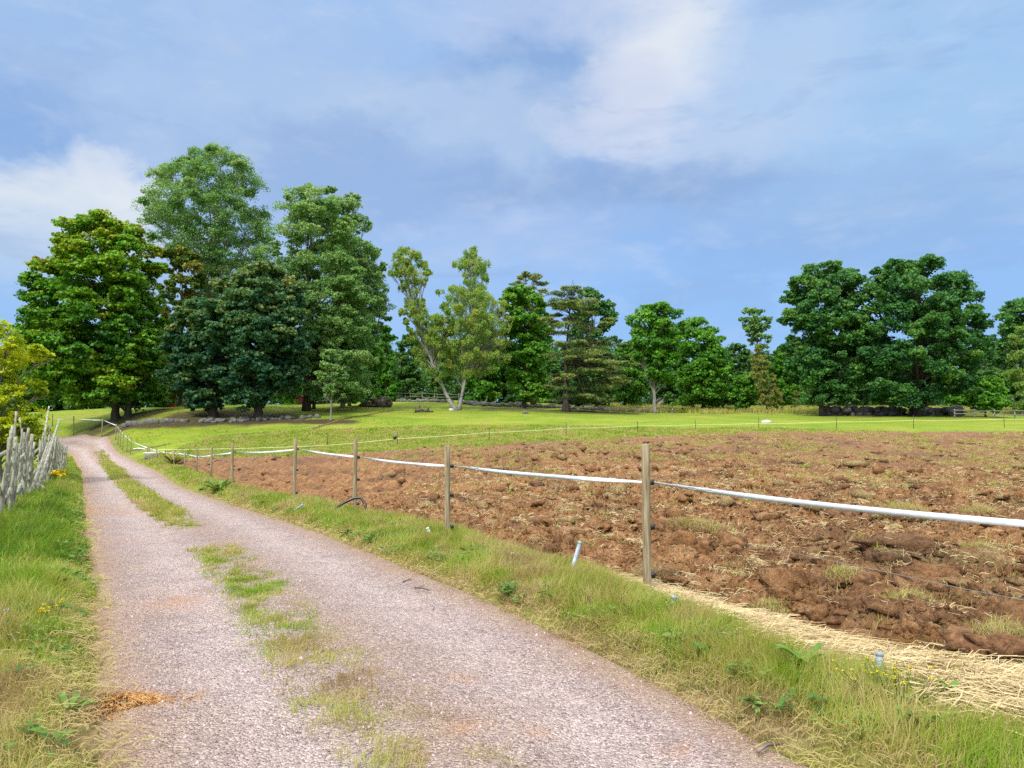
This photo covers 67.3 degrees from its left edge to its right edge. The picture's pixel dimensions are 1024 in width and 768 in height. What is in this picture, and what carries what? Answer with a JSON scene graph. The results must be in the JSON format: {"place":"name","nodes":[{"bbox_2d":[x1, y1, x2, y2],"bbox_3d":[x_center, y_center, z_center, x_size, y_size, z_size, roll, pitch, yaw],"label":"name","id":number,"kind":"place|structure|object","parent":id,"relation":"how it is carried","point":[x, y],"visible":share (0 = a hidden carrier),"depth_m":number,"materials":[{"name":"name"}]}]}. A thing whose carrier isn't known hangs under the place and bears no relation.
{"place":"outdoors","nodes":[
{"label":"outdoors","id":0,"kind":"place"},
{"bbox_2d":[0,455,101,767],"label":"verge grass","id":1,"kind":"structure","parent":0,"point":[37,514],"depth_m":6.50,"materials":[{"name":"green plant"}]},
{"bbox_2d":[93,449,526,767],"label":"median grass","id":2,"kind":"structure","parent":0,"point":[145,499],"depth_m":5.51,"materials":[{"name":"green plant"}]},
{"bbox_2d":[294,410,393,432],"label":"path","id":3,"kind":"structure","parent":0,"point":[344,418],"depth_m":66.06,"materials":[{"name":"beige gravel"}]},
{"bbox_2d":[46,434,808,767],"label":"road","id":4,"kind":"structure","parent":0,"point":[486,670],"depth_m":5.03,"materials":[{"name":"grey gravel"}]},
{"bbox_2d":[77,681,208,720],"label":"straw droppings","id":5,"kind":"object","parent":4,"relation":"on","point":[136,698],"visible":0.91,"depth_m":4.31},
{"bbox_2d":[756,739,783,752],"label":"twig","id":6,"kind":"object","parent":4,"relation":"on","point":[763,747],"visible":0.9,"depth_m":3.64,"materials":[{"name":"brown wood"}]},
{"bbox_2d":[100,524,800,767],"bbox_3d":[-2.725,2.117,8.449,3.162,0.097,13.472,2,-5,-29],"label":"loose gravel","id":7,"kind":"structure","parent":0,"point":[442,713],"depth_m":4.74,"materials":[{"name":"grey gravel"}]},
{"bbox_2d":[0,400,1023,767],"bbox_3d":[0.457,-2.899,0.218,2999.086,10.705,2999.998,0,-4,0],"label":"ground","id":8,"kind":"structure","parent":0,"point":[80,422],"depth_m":63.52,"materials":[{"name":"green plant"}]},
{"bbox_2d":[0,319,55,479],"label":"yellow shrub","id":9,"kind":"object","parent":8,"relation":"on","point":[13,387],"visible":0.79,"depth_m":27.06,"materials":[{"name":"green plant"}]},
{"bbox_2d":[10,315,53,412],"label":"forest tree","id":10,"kind":"object","parent":8,"relation":"on","point":[46,400],"visible":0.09,"depth_m":100.11,"materials":[{"name":"green plant"}]},
{"bbox_2d":[0,406,67,514],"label":"stake fence","id":11,"kind":"object","parent":8,"relation":"on","point":[22,471],"visible":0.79,"depth_m":19.18,"materials":[{"name":"grey wood"}]},
{"bbox_2d":[50,469,68,479],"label":"ragwort plant","id":12,"kind":"object","parent":8,"relation":"on","point":[57,472],"visible":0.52,"depth_m":27.25,"materials":[{"name":"yellow plant"}]},
{"bbox_2d":[45,693,96,713],"bbox_3d":[-2.388,1.727,4.135,0.240,0.082,0.235,-2,-5,27],"label":"green weed","id":13,"kind":"object","parent":8,"relation":"on","point":[63,697],"visible":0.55,"depth_m":4.18,"materials":[{"name":"green plant"}]},
{"bbox_2d":[47,355,101,410],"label":"forest tree","id":14,"kind":"object","parent":8,"relation":"on","point":[64,406],"visible":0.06,"depth_m":102.09,"materials":[{"name":"green plant"}]},
{"bbox_2d":[10,208,171,422],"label":"maple tree","id":15,"kind":"object","parent":8,"relation":"on","point":[117,360],"visible":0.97,"depth_m":70.12,"materials":[{"name":"green plant"}]},
{"bbox_2d":[143,452,158,459],"bbox_3d":[-21.961,4.383,46.803,0.900,0.430,0.560,0,-4,0],"label":"water tub","id":16,"kind":"object","parent":8,"relation":"on","point":[148,455],"visible":0.73,"depth_m":46.60,"materials":[{"name":"white plastic"}]},
{"bbox_2d":[121,418,189,427],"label":"stone wall","id":17,"kind":"structure","parent":8,"relation":"on","point":[147,421],"depth_m":66.24,"materials":[{"name":"stone"}]},
{"bbox_2d":[138,331,182,407],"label":"forest tree","id":18,"kind":"object","parent":8,"relation":"on","point":[148,405],"visible":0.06,"depth_m":99.02,"materials":[{"name":"green plant"}]},
{"bbox_2d":[160,449,191,463],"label":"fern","id":19,"kind":"object","parent":8,"relation":"on","point":[170,458],"visible":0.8,"depth_m":40.67,"materials":[{"name":"green plant"}]},
{"bbox_2d":[155,244,207,406],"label":"maple tree","id":20,"kind":"object","parent":8,"relation":"on","point":[177,255],"visible":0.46,"depth_m":82.70,"materials":[{"name":"green plant"}]},
{"bbox_2d":[155,296,232,417],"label":"chestnut tree","id":21,"kind":"object","parent":8,"relation":"on","point":[187,346],"visible":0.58,"depth_m":68.09,"materials":[{"name":"green plant"}]},
{"bbox_2d":[131,140,279,398],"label":"poplar tree","id":22,"kind":"object","parent":8,"relation":"on","point":[164,210],"visible":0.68,"depth_m":87.38,"materials":[{"name":"green plant"}]},
{"bbox_2d":[203,478,233,491],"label":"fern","id":23,"kind":"object","parent":8,"relation":"on","point":[217,487],"visible":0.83,"depth_m":22.27,"materials":[{"name":"green plant"}]},
{"bbox_2d":[185,260,319,418],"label":"chestnut tree","id":24,"kind":"object","parent":8,"relation":"on","point":[265,316],"visible":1,"depth_m":65.56,"materials":[{"name":"green plant"}]},
{"bbox_2d":[198,414,320,422],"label":"stone wall","id":25,"kind":"structure","parent":8,"relation":"on","point":[241,419],"depth_m":66.22,"materials":[{"name":"stone"}]},
{"bbox_2d":[119,404,432,453],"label":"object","id":26,"kind":"object","parent":8,"relation":"on","point":[273,416],"visible":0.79,"depth_m":64.60,"materials":[{"name":"brown plant"}]},
{"bbox_2d":[273,354,302,404],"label":"forest tree","id":27,"kind":"object","parent":8,"relation":"on","point":[287,400],"visible":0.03,"depth_m":107.49,"materials":[{"name":"green plant"}]},
{"bbox_2d":[311,326,335,403],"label":"forest tree","id":28,"kind":"object","parent":8,"relation":"on","point":[322,401],"visible":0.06,"depth_m":104.97,"materials":[{"name":"green plant"}]},
{"bbox_2d":[268,182,383,410],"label":"poplar tree","id":29,"kind":"object","parent":8,"relation":"on","point":[306,216],"visible":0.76,"depth_m":73.84,"materials":[{"name":"green plant"}]},
{"bbox_2d":[312,349,348,419],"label":"young aspen","id":30,"kind":"object","parent":8,"relation":"on","point":[330,379],"visible":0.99,"depth_m":65.89,"materials":[{"name":"green plant"}]},
{"bbox_2d":[333,497,366,510],"bbox_3d":[-3.272,2.436,15.359,0.854,0.351,0.258,0,-4,0],"label":"black hose","id":31,"kind":"object","parent":8,"relation":"on","point":[351,499],"visible":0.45,"depth_m":15.42,"materials":[{"name":"black plastic"}]},
{"bbox_2d":[317,191,396,406],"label":"poplar tree","id":32,"kind":"object","parent":8,"relation":"on","point":[369,251],"visible":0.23,"depth_m":80.38,"materials":[{"name":"green plant"}]},
{"bbox_2d":[347,335,385,405],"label":"ash tree","id":33,"kind":"object","parent":8,"relation":"on","point":[377,367],"visible":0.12,"depth_m":83.88,"materials":[{"name":"green plant"}]},
{"bbox_2d":[358,396,392,407],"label":"log heap","id":34,"kind":"object","parent":8,"relation":"on","point":[383,401],"visible":0.96,"depth_m":81.62,"materials":[{"name":"brown wood"}]},
{"bbox_2d":[371,325,401,401],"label":"forest tree","id":35,"kind":"object","parent":8,"relation":"on","point":[385,381],"visible":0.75,"depth_m":100.22,"materials":[{"name":"green plant"}]},
{"bbox_2d":[316,393,458,403],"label":"rail fence","id":36,"kind":"object","parent":8,"relation":"on","point":[410,396],"visible":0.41,"depth_m":103.05,"materials":[{"name":"brown wood"}]},
{"bbox_2d":[389,334,422,399],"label":"forest tree","id":37,"kind":"object","parent":8,"relation":"on","point":[404,370],"visible":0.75,"depth_m":111.63,"materials":[{"name":"green plant"}]},
{"bbox_2d":[387,246,457,409],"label":"birch tree","id":38,"kind":"object","parent":8,"relation":"on","point":[405,267],"visible":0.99,"depth_m":79.99,"materials":[{"name":"green plant"}]},
{"bbox_2d":[395,398,453,402],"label":"stone wall","id":39,"kind":"structure","parent":8,"relation":"on","point":[420,400],"depth_m":99.54,"materials":[{"name":"stone"}]},
{"bbox_2d":[412,344,454,400],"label":"forest tree","id":40,"kind":"object","parent":8,"relation":"on","point":[435,385],"visible":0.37,"depth_m":111.38,"materials":[{"name":"green plant"}]},
{"bbox_2d":[444,445,453,529],"bbox_3d":[-0.916,1.700,11.213,0.150,1.615,0.085,1,-5,-17],"label":"fence post","id":41,"kind":"object","parent":8,"relation":"on","point":[447,467],"visible":0.91,"depth_m":11.19,"materials":[{"name":"brown wood"}]},
{"bbox_2d":[435,245,514,409],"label":"birch tree","id":42,"kind":"object","parent":8,"relation":"on","point":[471,328],"visible":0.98,"depth_m":80.35,"materials":[{"name":"green plant"}]},
{"bbox_2d":[0,487,960,767],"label":"verge herbs","id":43,"kind":"object","parent":8,"relation":"on","point":[508,585],"visible":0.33,"depth_m":5.18,"materials":[{"name":"green plant"}]},
{"bbox_2d":[461,319,503,402],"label":"forest tree","id":44,"kind":"object","parent":8,"relation":"on","point":[477,387],"visible":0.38,"depth_m":97.82,"materials":[{"name":"green plant"}]},
{"bbox_2d":[486,340,523,402],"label":"forest tree","id":45,"kind":"object","parent":8,"relation":"on","point":[508,396],"visible":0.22,"depth_m":99.43,"materials":[{"name":"green plant"}]},
{"bbox_2d":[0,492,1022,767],"bbox_3d":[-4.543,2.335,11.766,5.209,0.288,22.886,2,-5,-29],"label":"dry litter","id":46,"kind":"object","parent":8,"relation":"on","point":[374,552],"visible":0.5,"depth_m":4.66,"materials":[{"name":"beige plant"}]},
{"bbox_2d":[1,338,1022,410],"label":"wood","id":47,"kind":"object","parent":8,"relation":"on","point":[454,387],"visible":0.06,"depth_m":121.47,"materials":[{"name":"green plant"}]},
{"bbox_2d":[457,400,572,407],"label":"stone wall","id":48,"kind":"structure","parent":8,"relation":"on","point":[495,404],"depth_m":86.91,"materials":[{"name":"stone"}]},
{"bbox_2d":[491,283,551,408],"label":"oak tree","id":49,"kind":"object","parent":8,"relation":"on","point":[520,383],"visible":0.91,"depth_m":82.70,"materials":[{"name":"green plant"}]},
{"bbox_2d":[502,271,560,404],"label":"pine tree","id":50,"kind":"object","parent":8,"relation":"on","point":[535,277],"visible":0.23,"depth_m":92.81,"materials":[{"name":"green plant"}]},
{"bbox_2d":[521,321,561,402],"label":"forest tree","id":51,"kind":"object","parent":8,"relation":"on","point":[544,395],"visible":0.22,"depth_m":111.68,"materials":[{"name":"green plant"}]},
{"bbox_2d":[65,402,1022,463],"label":"pasture grass","id":52,"kind":"structure","parent":8,"relation":"on","point":[565,419],"depth_m":65.06,"materials":[{"name":"green plant"}]},
{"bbox_2d":[550,344,599,404],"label":"forest tree","id":53,"kind":"object","parent":8,"relation":"on","point":[555,369],"visible":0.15,"depth_m":103.71,"materials":[{"name":"green plant"}]},
{"bbox_2d":[571,541,582,565],"bbox_3d":[0.670,1.897,8.208,0.049,0.423,0.245,-4,-6,42],"label":"leaning pipe","id":54,"kind":"object","parent":8,"relation":"on","point":[577,551],"visible":0.66,"depth_m":8.23,"materials":[{"name":"grey plastic"}]},
{"bbox_2d":[137,423,1023,767],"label":"verge grass","id":55,"kind":"structure","parent":8,"relation":"on","point":[975,739],"depth_m":6.17,"materials":[{"name":"green plant"}]},
{"bbox_2d":[537,281,639,411],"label":"pine tree","id":56,"kind":"object","parent":8,"relation":"on","point":[575,358],"visible":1,"depth_m":78.11,"materials":[{"name":"green plant"}]},
{"bbox_2d":[560,286,625,406],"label":"oak tree","id":57,"kind":"object","parent":8,"relation":"on","point":[603,309],"visible":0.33,"depth_m":89.64,"materials":[{"name":"green plant"}]},
{"bbox_2d":[570,406,659,412],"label":"stone wall","id":58,"kind":"structure","parent":8,"relation":"on","point":[593,409],"depth_m":83.44,"materials":[{"name":"stone"}]},
{"bbox_2d":[613,339,649,406],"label":"forest tree","id":59,"kind":"object","parent":8,"relation":"on","point":[637,389],"visible":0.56,"depth_m":99.51,"materials":[{"name":"green plant"}]},
{"bbox_2d":[624,300,687,412],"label":"aspen tree","id":60,"kind":"object","parent":8,"relation":"on","point":[657,354],"visible":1,"depth_m":81.58,"materials":[{"name":"green plant"}]},
{"bbox_2d":[651,357,688,406],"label":"forest tree","id":61,"kind":"object","parent":8,"relation":"on","point":[666,392],"visible":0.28,"depth_m":103.54,"materials":[{"name":"green plant"}]},
{"bbox_2d":[668,316,738,409],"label":"lime tree","id":62,"kind":"object","parent":8,"relation":"on","point":[710,362],"visible":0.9,"depth_m":90.64,"materials":[{"name":"green plant"}]},
{"bbox_2d":[720,343,756,404],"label":"forest tree","id":63,"kind":"object","parent":8,"relation":"on","point":[744,353],"visible":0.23,"depth_m":118.17,"materials":[{"name":"green plant"}]},
{"bbox_2d":[731,374,759,409],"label":"round bush","id":64,"kind":"object","parent":8,"relation":"on","point":[747,391],"visible":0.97,"depth_m":89.56,"materials":[{"name":"green plant"}]},
{"bbox_2d":[738,306,773,405],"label":"aspen tree","id":65,"kind":"object","parent":8,"relation":"on","point":[755,326],"visible":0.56,"depth_m":108.11,"materials":[{"name":"green plant"}]},
{"bbox_2d":[749,346,783,409],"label":"young larch","id":66,"kind":"object","parent":8,"relation":"on","point":[761,373],"visible":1,"depth_m":88.08,"materials":[{"name":"green plant"}]},
{"bbox_2d":[762,348,803,406],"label":"forest tree","id":67,"kind":"object","parent":8,"relation":"on","point":[782,377],"visible":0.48,"depth_m":111.60,"materials":[{"name":"green plant"}]},
{"bbox_2d":[790,390,799,408],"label":"young spruce","id":68,"kind":"object","parent":8,"relation":"on","point":[796,393],"visible":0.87,"depth_m":98.06,"materials":[{"name":"green plant"}]},
{"bbox_2d":[590,402,1023,414],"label":"rough grass","id":69,"kind":"structure","parent":8,"relation":"on","point":[798,410],"depth_m":87.11,"materials":[{"name":"green plant"}]},
{"bbox_2d":[776,259,879,415],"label":"oak tree","id":70,"kind":"object","parent":8,"relation":"on","point":[820,379],"visible":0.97,"depth_m":76.87,"materials":[{"name":"green plant"}]},
{"bbox_2d":[823,344,867,406],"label":"forest tree","id":71,"kind":"object","parent":8,"relation":"on","point":[853,394],"visible":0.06,"depth_m":107.16,"materials":[{"name":"green plant"}]},
{"bbox_2d":[831,656,956,704],"bbox_3d":[2.034,1.593,4.110,0.597,0.188,0.403,-3,-5,32],"label":"goldenrod plant","id":72,"kind":"object","parent":8,"relation":"on","point":[904,683],"visible":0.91,"depth_m":4.10,"materials":[{"name":"green plant"}]},
{"bbox_2d":[824,405,965,415],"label":"stone wall","id":73,"kind":"structure","parent":8,"relation":"on","point":[852,410],"depth_m":78.03,"materials":[{"name":"stone"}]},
{"bbox_2d":[842,253,1000,415],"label":"oak tree","id":74,"kind":"object","parent":8,"relation":"on","point":[928,323],"visible":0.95,"depth_m":74.07,"materials":[{"name":"green plant"}]},
{"bbox_2d":[904,712,955,727],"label":"dock plant","id":75,"kind":"object","parent":8,"relation":"on","point":[932,717],"visible":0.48,"depth_m":3.60,"materials":[{"name":"green plant"}]},
{"bbox_2d":[931,353,967,406],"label":"forest tree","id":76,"kind":"object","parent":8,"relation":"on","point":[949,400],"visible":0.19,"depth_m":102.62,"materials":[{"name":"green plant"}]},
{"bbox_2d":[968,343,1004,404],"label":"forest tree","id":77,"kind":"object","parent":8,"relation":"on","point":[989,370],"visible":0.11,"depth_m":99.37,"materials":[{"name":"green plant"}]},
{"bbox_2d":[954,409,1022,417],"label":"rail fence","id":78,"kind":"object","parent":8,"relation":"on","point":[982,413],"visible":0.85,"depth_m":71.90,"materials":[{"name":"wood"}]},
{"bbox_2d":[965,374,1012,416],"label":"round bush","id":79,"kind":"object","parent":8,"relation":"on","point":[993,398],"visible":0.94,"depth_m":73.44,"materials":[{"name":"green plant"}]},
{"bbox_2d":[990,296,1023,397],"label":"oak tree","id":80,"kind":"object","parent":8,"relation":"on","point":[1012,310],"visible":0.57,"depth_m":84.77,"materials":[{"name":"green plant"}]},
{"bbox_2d":[991,320,1023,405],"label":"forest tree","id":81,"kind":"object","parent":8,"relation":"on","point":[1002,352],"visible":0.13,"depth_m":104.29,"materials":[{"name":"green plant"}]},
{"bbox_2d":[1000,322,1023,415],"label":"birch tree","id":82,"kind":"object","parent":8,"relation":"on","point":[1014,376],"visible":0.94,"depth_m":79.19,"materials":[{"name":"green plant"}]},
{"bbox_2d":[0,0,1023,407],"label":"sky","id":83,"kind":"structure","parent":0,"point":[693,156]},
{"bbox_2d":[167,431,1023,658],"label":"field","id":84,"kind":"structure","parent":0,"point":[280,470],"depth_m":21.22,"materials":[{"name":"brown soil"}]},
{"bbox_2d":[231,443,235,482],"bbox_3d":[-9.381,2.859,25.864,0.159,1.720,0.090,1,-5,-18],"label":"fence post","id":85,"kind":"object","parent":84,"relation":"on","point":[232,458],"visible":0.89,"depth_m":25.85,"materials":[{"name":"brown wood"}]},
{"bbox_2d":[292,440,298,495],"bbox_3d":[-5.378,2.276,19.092,0.143,1.791,0.090,1,-5,-16],"label":"fence post","id":86,"kind":"object","parent":84,"relation":"on","point":[295,469],"visible":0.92,"depth_m":19.07,"materials":[{"name":"brown wood"}]},
{"bbox_2d":[56,419,1023,526],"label":"fence tape","id":87,"kind":"object","parent":86,"relation":"attached to","point":[960,518],"visible":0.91,"depth_m":6.31,"materials":[{"name":"white plastic"}]},
{"bbox_2d":[353,439,359,508],"bbox_3d":[-3.182,2.013,15.709,0.145,1.758,0.088,4,-6,-45],"label":"fence post","id":88,"kind":"object","parent":84,"relation":"on","point":[355,457],"visible":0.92,"depth_m":15.67,"materials":[{"name":"brown wood"}]},
{"bbox_2d":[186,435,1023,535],"bbox_3d":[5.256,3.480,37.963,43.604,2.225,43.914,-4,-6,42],"label":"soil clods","id":89,"kind":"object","parent":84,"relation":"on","point":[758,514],"visible":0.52,"depth_m":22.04,"materials":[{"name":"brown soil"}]},
{"bbox_2d":[641,444,655,586],"bbox_3d":[1.325,1.441,7.495,0.140,1.706,0.094,4,-6,-41],"label":"fence post","id":90,"kind":"object","parent":84,"relation":"on","point":[647,528],"visible":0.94,"depth_m":7.47,"materials":[{"name":"brown wood"}]},
{"bbox_2d":[659,516,739,533],"bbox_3d":[2.965,2.323,12.478,0.854,0.438,2.095,2,-5,-28],"label":"sod clump","id":91,"kind":"object","parent":84,"relation":"on","point":[697,525],"visible":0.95,"depth_m":12.32,"materials":[{"name":"plant"}]},
{"bbox_2d":[383,456,1023,662],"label":"straw litter","id":92,"kind":"object","parent":84,"relation":"on","point":[740,559],"visible":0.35,"depth_m":13.98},
{"bbox_2d":[510,517,1023,663],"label":"soil clods","id":93,"kind":"object","parent":84,"relation":"on","point":[783,578],"visible":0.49,"depth_m":7.91,"materials":[{"name":"brown soil"}]},
{"bbox_2d":[743,594,790,618],"bbox_3d":[2.289,2.027,6.898,0.800,0.341,0.626,2,-5,-28],"label":"sod clump","id":94,"kind":"object","parent":84,"relation":"on","point":[770,603],"visible":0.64,"depth_m":6.83,"materials":[{"name":"plant"}]},
{"bbox_2d":[591,569,1023,751],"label":"straw band","id":95,"kind":"object","parent":84,"relation":"on","point":[1004,676],"visible":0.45,"depth_m":4.83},
{"bbox_2d":[775,642,828,664],"bbox_3d":[1.740,1.642,4.654,0.311,0.130,0.275,-3,-5,32],"label":"dock plant","id":96,"kind":"object","parent":95,"relation":"on","point":[791,652],"visible":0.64,"depth_m":4.68,"materials":[{"name":"green plant"}]},
{"bbox_2d":[875,651,883,671],"bbox_3d":[2.208,1.693,4.623,0.047,0.167,0.080,-3,-5,38],"label":"pipe stub","id":97,"kind":"object","parent":95,"relation":"on","point":[878,655],"visible":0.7,"depth_m":4.62,"materials":[{"name":"grey plastic"}]},
{"bbox_2d":[809,560,878,588],"bbox_3d":[3.347,1.950,7.817,0.800,0.350,0.703,4,-6,-43],"label":"sod clump","id":98,"kind":"object","parent":84,"relation":"on","point":[841,576],"visible":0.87,"depth_m":7.68,"materials":[{"name":"plant"}]},
{"bbox_2d":[861,585,941,603],"bbox_3d":[3.468,1.978,6.806,0.962,0.404,0.782,0,-4,0],"label":"sod clump","id":99,"kind":"object","parent":84,"relation":"on","point":[891,594],"visible":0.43,"depth_m":6.87,"materials":[{"name":"plant"}]},
{"bbox_2d":[874,500,931,523],"bbox_3d":[7.090,2.330,13.863,1.313,0.512,0.887,0,-4,0],"label":"sod clump","id":100,"kind":"object","parent":84,"relation":"on","point":[900,518],"visible":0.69,"depth_m":13.74,"materials":[{"name":"plant"}]},
{"bbox_2d":[954,538,996,549],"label":"sod clump","id":101,"kind":"object","parent":84,"relation":"on","point":[972,545],"visible":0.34,"depth_m":10.05,"materials":[{"name":"plant"}]},
{"bbox_2d":[954,502,1004,515],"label":"sod clump","id":102,"kind":"object","parent":84,"relation":"on","point":[978,507],"visible":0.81,"depth_m":15.30,"materials":[{"name":"plant"}]},
{"bbox_2d":[937,611,1023,663],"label":"sod clump","id":103,"kind":"object","parent":84,"relation":"on","point":[996,637],"visible":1,"depth_m":5.27,"materials":[{"name":"soil"}]},
{"bbox_2d":[746,543,1023,600],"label":"fence wire","id":104,"kind":"object","parent":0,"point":[897,574],"visible":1,"depth_m":6.16,"materials":[{"name":"grey metal"}]},
{"bbox_3d":[37.716,2.930,58.924,0.050,1.204,0.090,0,-4,0],"label":"fence rod","id":105,"kind":"object","parent":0,"visible":0},
{"bbox_2d":[158,419,1023,449],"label":"fence rope","id":106,"kind":"object","parent":105,"relation":"attached to","point":[564,428],"visible":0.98,"depth_m":51.33,"materials":[{"name":"white fabric"}]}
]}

